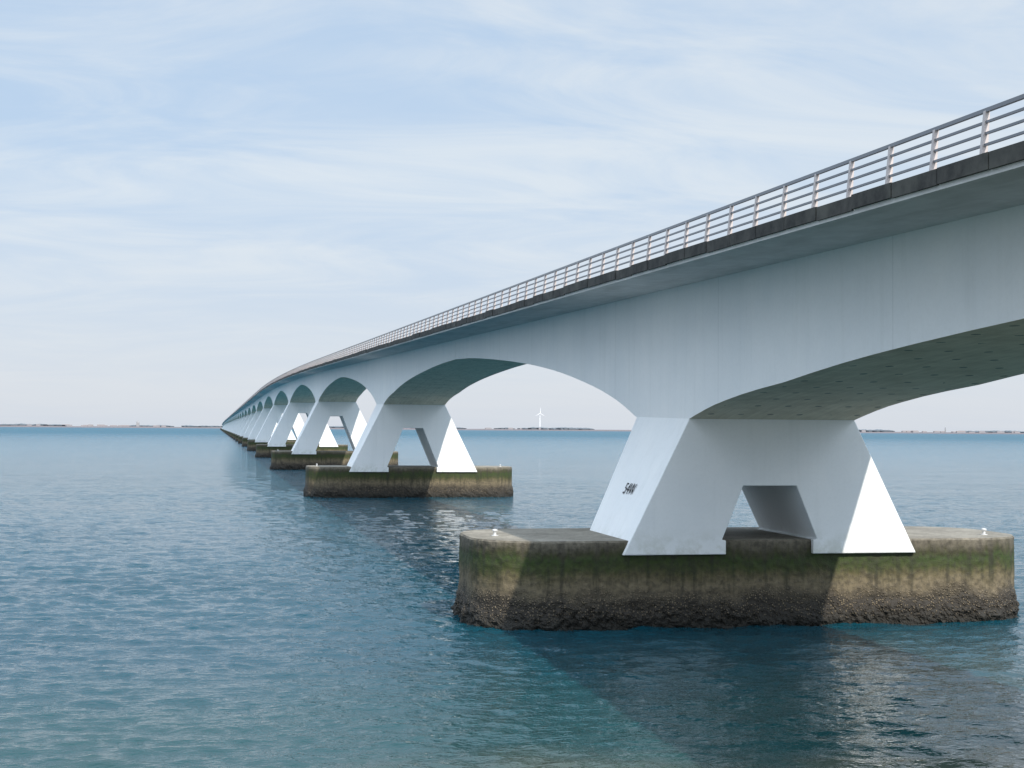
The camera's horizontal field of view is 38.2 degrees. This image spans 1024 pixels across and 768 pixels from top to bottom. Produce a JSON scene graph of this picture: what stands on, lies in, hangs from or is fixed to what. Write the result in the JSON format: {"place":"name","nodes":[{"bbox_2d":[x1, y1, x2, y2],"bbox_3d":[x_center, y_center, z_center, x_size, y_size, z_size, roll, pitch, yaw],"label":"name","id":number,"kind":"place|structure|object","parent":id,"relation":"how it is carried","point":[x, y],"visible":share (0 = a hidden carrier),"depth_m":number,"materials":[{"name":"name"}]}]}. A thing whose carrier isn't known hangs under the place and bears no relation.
{"place":"outdoors","nodes":[
{"label":"outdoors","id":0,"kind":"place"},
{"bbox_2d":[0,427,1023,767],"bbox_3d":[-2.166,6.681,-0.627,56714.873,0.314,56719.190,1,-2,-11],"label":"water","id":1,"kind":"structure","parent":0,"point":[194,599],"depth_m":46.07,"materials":[{"name":"blue liquid"}]},
{"bbox_2d":[234,417,242,432],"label":"pier frame","id":2,"kind":"object","parent":1,"relation":"in","point":[238,424],"visible":0.07,"depth_m":981.55,"materials":[{"name":"white concrete"}]},
{"bbox_2d":[235,416,245,433],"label":"pier frame","id":3,"kind":"object","parent":1,"relation":"in","point":[241,423],"visible":0.07,"depth_m":888.40,"materials":[{"name":"white concrete"}]},
{"bbox_2d":[237,415,249,434],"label":"pier frame","id":4,"kind":"object","parent":1,"relation":"in","point":[243,424],"visible":0.07,"depth_m":795.28,"materials":[{"name":"white concrete"}]},
{"bbox_2d":[238,436,270,443],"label":"pier base","id":5,"kind":"object","parent":1,"relation":"in","point":[240,439],"visible":0.1,"depth_m":608.76,"materials":[{"name":"concrete"}]},
{"bbox_2d":[240,413,271,435],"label":"pier frame","id":6,"kind":"object","parent":1,"relation":"in","point":[247,424],"visible":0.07,"depth_m":702.20,"materials":[{"name":"white concrete"}]},
{"bbox_2d":[243,411,276,437],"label":"pier frame","id":7,"kind":"object","parent":1,"relation":"in","point":[251,424],"visible":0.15,"depth_m":609.16,"materials":[{"name":"white concrete"}]},
{"bbox_2d":[242,438,296,446],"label":"pier base","id":8,"kind":"object","parent":1,"relation":"in","point":[244,442],"visible":0.16,"depth_m":515.66,"materials":[{"name":"concrete"}]},
{"bbox_2d":[247,440,295,450],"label":"pier base","id":9,"kind":"object","parent":1,"relation":"in","point":[251,445],"visible":0.17,"depth_m":422.54,"materials":[{"name":"concrete"}]},
{"bbox_2d":[247,408,295,439],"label":"pier frame","id":10,"kind":"object","parent":1,"relation":"in","point":[259,423],"visible":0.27,"depth_m":516.21,"materials":[{"name":"white concrete"}]},
{"bbox_2d":[255,405,303,441],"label":"pier frame","id":11,"kind":"object","parent":1,"relation":"in","point":[268,427],"visible":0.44,"depth_m":423.20,"materials":[{"name":"white concrete"}]},
{"bbox_2d":[255,444,347,457],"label":"pier base","id":12,"kind":"object","parent":1,"relation":"in","point":[263,450],"visible":0.37,"depth_m":329.83,"materials":[{"name":"concrete"}]},
{"bbox_2d":[267,402,337,446],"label":"pier frame","id":13,"kind":"object","parent":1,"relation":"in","point":[282,431],"visible":0.78,"depth_m":330.18,"materials":[{"name":"white concrete"}]},
{"bbox_2d":[291,402,366,453],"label":"pier frame","id":14,"kind":"object","parent":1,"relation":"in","point":[350,415],"visible":0.67,"depth_m":237.29,"materials":[{"name":"white concrete"}]},
{"bbox_2d":[270,451,397,469],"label":"pier base","id":15,"kind":"object","parent":1,"relation":"in","point":[284,460],"visible":0.39,"depth_m":236.72,"materials":[{"name":"concrete"}]},
{"bbox_2d":[303,465,513,497],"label":"pier base","id":16,"kind":"object","parent":1,"relation":"in","point":[333,481],"visible":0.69,"depth_m":144.25,"materials":[{"name":"concrete"}]},
{"bbox_2d":[347,404,476,471],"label":"pier frame","id":17,"kind":"object","parent":16,"relation":"on","point":[443,445],"visible":0.86,"depth_m":144.54,"materials":[{"name":"white concrete"}]},
{"bbox_2d":[450,526,1019,630],"bbox_3d":[8.289,7.708,54.334,21.027,4.450,7.122,1,-2,-11],"label":"pier base","id":18,"kind":"object","parent":1,"relation":"in","point":[553,579],"visible":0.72,"depth_m":51.08,"materials":[{"name":"concrete"}]},
{"bbox_2d":[491,529,497,535],"bbox_3d":[-0.603,5.242,52.159,0.260,0.260,0.253,1,-2,-11],"label":"mooring bollard","id":19,"kind":"object","parent":18,"relation":"on","point":[494,531],"visible":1,"depth_m":52.10,"materials":[{"name":"metal"}]},
{"bbox_2d":[590,417,914,554],"bbox_3d":[8.378,3.589,54.278,10.650,4.743,6.450,1,-2,-11],"label":"pier frame","id":20,"kind":"object","parent":18,"relation":"on","point":[820,484],"visible":0.89,"depth_m":51.39,"materials":[{"name":"white concrete"}]},
{"bbox_2d":[622,483,636,493],"bbox_3d":[4.221,3.755,53.083,0.009,0.434,1.296,28,-7,-9],"label":"pier number","id":21,"kind":"object","parent":20,"relation":"attached to","point":[627,489],"visible":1,"depth_m":53.15,"materials":[{"name":"black paint"}]},
{"bbox_2d":[980,528,987,534],"bbox_3d":[17.382,5.443,54.513,0.260,0.260,0.253,1,-2,-11],"label":"mooring bollard","id":22,"kind":"object","parent":18,"relation":"on","point":[983,530],"visible":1,"depth_m":54.46,"materials":[{"name":"metal"}]},
{"bbox_2d":[0,425,1023,433],"bbox_3d":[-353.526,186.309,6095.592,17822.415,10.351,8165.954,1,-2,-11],"label":"distant shore","id":23,"kind":"structure","parent":0,"point":[478,429],"depth_m":7386.31,"materials":[{"name":"grey"}]},
{"bbox_2d":[0,423,1023,432],"bbox_3d":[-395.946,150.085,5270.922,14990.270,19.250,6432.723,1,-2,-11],"label":"distant treeline","id":24,"kind":"object","parent":23,"relation":"on","point":[870,430],"visible":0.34,"depth_m":7643.26,"materials":[{"name":"green plant"}]},
{"bbox_2d":[26,424,1022,432],"bbox_3d":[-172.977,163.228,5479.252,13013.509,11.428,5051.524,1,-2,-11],"label":"distant village houses","id":25,"kind":"structure","parent":23,"relation":"on","point":[548,429],"depth_m":7448.31,"materials":[{"name":"brick"}]},
{"bbox_2d":[0,0,1023,431],"label":"sky","id":26,"kind":"structure","parent":0,"point":[204,203],"materials":[{"name":"blue"}]},
{"bbox_3d":[31.573,-1.383,-62.013,9.000,6.850,50.000,1,-2,-11],"label":"bridge abutment","id":27,"kind":"object","parent":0,"visible":0},
{"bbox_2d":[222,160,1023,424],"bbox_3d":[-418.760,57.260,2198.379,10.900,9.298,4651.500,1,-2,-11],"label":"deck slab","id":28,"kind":"structure","parent":27,"relation":"on","point":[993,190],"depth_m":38.42,"materials":[{"name":"concrete"}]},
{"bbox_2d":[246,405,250,414],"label":"girder","id":29,"kind":"object","parent":28,"relation":"attached to","point":[248,410],"visible":0.29,"depth_m":791.91,"materials":[{"name":"white paint"}]},
{"bbox_2d":[249,402,255,412],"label":"girder","id":30,"kind":"object","parent":28,"relation":"attached to","point":[252,407],"visible":0.31,"depth_m":696.42,"materials":[{"name":"white paint"}]},
{"bbox_2d":[254,398,262,410],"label":"girder","id":31,"kind":"object","parent":28,"relation":"attached to","point":[258,404],"visible":0.36,"depth_m":599.89,"materials":[{"name":"white paint"}]},
{"bbox_2d":[260,392,272,407],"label":"girder","id":32,"kind":"object","parent":28,"relation":"attached to","point":[266,400],"visible":0.4,"depth_m":508.29,"materials":[{"name":"white paint"}]},
{"bbox_2d":[268,386,287,404],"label":"girder","id":33,"kind":"object","parent":28,"relation":"attached to","point":[277,396],"visible":0.45,"depth_m":415.17,"materials":[{"name":"white paint"}]},
{"bbox_2d":[280,378,315,402],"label":"girder","id":34,"kind":"object","parent":28,"relation":"attached to","point":[295,391],"visible":0.5,"depth_m":323.11,"materials":[{"name":"white paint"}]},
{"bbox_2d":[301,367,366,401],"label":"girder","id":35,"kind":"object","parent":28,"relation":"attached to","point":[332,385],"visible":0.66,"depth_m":227.72,"materials":[{"name":"white paint"}]},
{"bbox_2d":[341,340,524,404],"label":"girder","id":36,"kind":"object","parent":28,"relation":"attached to","point":[439,374],"visible":0.78,"depth_m":129.64,"materials":[{"name":"white paint"}]},
{"bbox_2d":[227,141,1023,418],"bbox_3d":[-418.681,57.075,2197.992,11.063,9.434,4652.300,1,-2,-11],"label":"kerb blocks","id":37,"kind":"structure","parent":28,"relation":"on","point":[997,158],"depth_m":35.43,"materials":[{"name":"concrete"}]},
{"bbox_2d":[229,110,989,416],"bbox_3d":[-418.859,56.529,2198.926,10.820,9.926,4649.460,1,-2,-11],"label":"railing posts","id":38,"kind":"object","parent":37,"relation":"on","point":[934,146],"visible":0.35,"depth_m":45.63,"materials":[{"name":"metal"}]},
{"bbox_2d":[234,94,1023,411],"bbox_3d":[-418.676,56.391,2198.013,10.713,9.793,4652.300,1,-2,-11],"label":"railing bars","id":39,"kind":"object","parent":38,"relation":"attached to","point":[928,132],"visible":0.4,"depth_m":35.50,"materials":[{"name":"metal"}]},
{"bbox_2d":[456,204,1023,419],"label":"girder","id":40,"kind":"object","parent":28,"relation":"attached to","point":[854,332],"visible":0.87,"depth_m":42.31,"materials":[{"name":"white paint"}]}
]}

